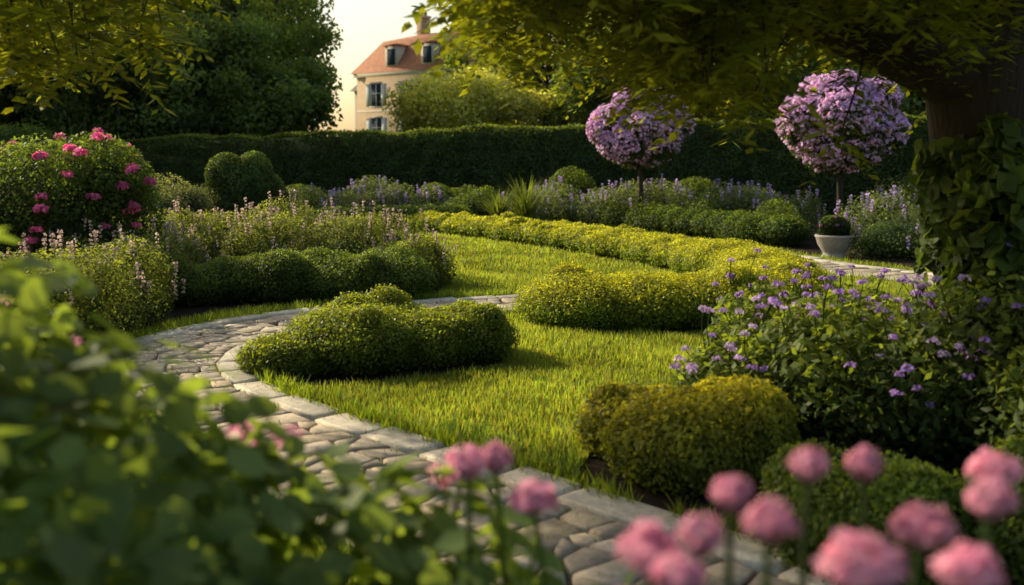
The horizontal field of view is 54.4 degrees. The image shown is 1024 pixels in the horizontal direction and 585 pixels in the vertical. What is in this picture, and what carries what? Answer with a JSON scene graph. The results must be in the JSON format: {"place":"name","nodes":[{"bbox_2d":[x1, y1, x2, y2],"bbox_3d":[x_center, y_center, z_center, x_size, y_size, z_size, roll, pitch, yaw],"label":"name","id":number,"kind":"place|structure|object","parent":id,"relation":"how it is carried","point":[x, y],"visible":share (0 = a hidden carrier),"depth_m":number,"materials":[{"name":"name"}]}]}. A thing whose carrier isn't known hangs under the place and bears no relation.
{"place":"outdoors","nodes":[
{"label":"outdoors","id":0,"kind":"place"},
{"bbox_2d":[183,0,552,136],"label":"sky","id":1,"kind":"structure","parent":0,"point":[366,24],"materials":[{"name":"white"}]},
{"bbox_2d":[353,3,527,132],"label":"house walls","id":2,"kind":"structure","parent":0,"point":[370,92],"depth_m":76.46,"materials":[{"name":"beige paint"}]},
{"bbox_2d":[350,31,489,91],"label":"house roof","id":3,"kind":"structure","parent":2,"relation":"on","point":[374,62],"depth_m":75.72,"materials":[{"name":"orange tile"}]},
{"bbox_2d":[93,294,842,584],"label":"stone path","id":4,"kind":"structure","parent":0,"point":[580,552],"depth_m":4.44,"materials":[{"name":"grey stone"}]},
{"bbox_2d":[0,0,1023,297],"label":"garden tree","id":5,"kind":"object","parent":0,"point":[729,67],"depth_m":4.69,"materials":[{"name":"green plant"}]},
{"bbox_2d":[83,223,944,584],"bbox_3d":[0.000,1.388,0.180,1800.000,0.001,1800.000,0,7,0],"label":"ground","id":6,"kind":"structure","parent":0,"point":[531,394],"depth_m":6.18,"materials":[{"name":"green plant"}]},
{"bbox_2d":[6,219,986,524],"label":"mulch beds","id":7,"kind":"object","parent":6,"relation":"on","point":[948,465],"visible":0.03,"depth_m":6.42,"materials":[{"name":"brown soil"}]},
{"bbox_2d":[0,112,928,219],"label":"tall hedge","id":8,"kind":"object","parent":7,"relation":"on","point":[329,142],"depth_m":27.25,"materials":[{"name":"green plant"}]},
{"bbox_2d":[0,227,1023,584],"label":"flowering plants","id":9,"kind":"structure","parent":7,"relation":"on","point":[154,498],"depth_m":1.45,"materials":[{"name":"plant"}]},
{"bbox_2d":[0,128,1023,460],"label":"flowering shrubs","id":10,"kind":"object","parent":7,"relation":"on","point":[802,379],"depth_m":8.48,"materials":[{"name":"green plant"}]},
{"bbox_2d":[159,200,1023,584],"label":"trimmed shrubs","id":11,"kind":"object","parent":7,"relation":"on","point":[651,430],"visible":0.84,"depth_m":6.75,"materials":[{"name":"green plant"}]},
{"bbox_2d":[815,234,853,257],"bbox_3d":[4.816,-0.694,14.890,0.570,0.340,0.570,0,7,0],"label":"stone planter","id":12,"kind":"object","parent":7,"relation":"on","point":[836,246],"visible":0.84,"depth_m":14.71,"materials":[{"name":"grey stone"}]},
{"bbox_2d":[818,214,850,235],"bbox_3d":[4.808,-0.981,14.842,0.500,0.373,0.518,0,7,0],"label":"planter plant","id":13,"kind":"object","parent":12,"relation":"on","point":[828,227],"visible":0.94,"depth_m":14.69,"materials":[{"name":"green plant"}]},
{"bbox_2d":[819,216,846,226],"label":"planter flowers","id":14,"kind":"object","parent":13,"relation":"attached to","point":[835,224],"visible":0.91,"depth_m":14.67,"materials":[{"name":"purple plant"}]},
{"bbox_2d":[907,111,1023,387],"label":"ivy leaves","id":15,"kind":"object","parent":7,"relation":"on","point":[966,191],"visible":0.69,"depth_m":5.02,"materials":[{"name":"green plant"}]},
{"bbox_2d":[790,253,935,284],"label":"stone path","id":16,"kind":"structure","parent":0,"point":[866,269],"depth_m":12.84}
]}

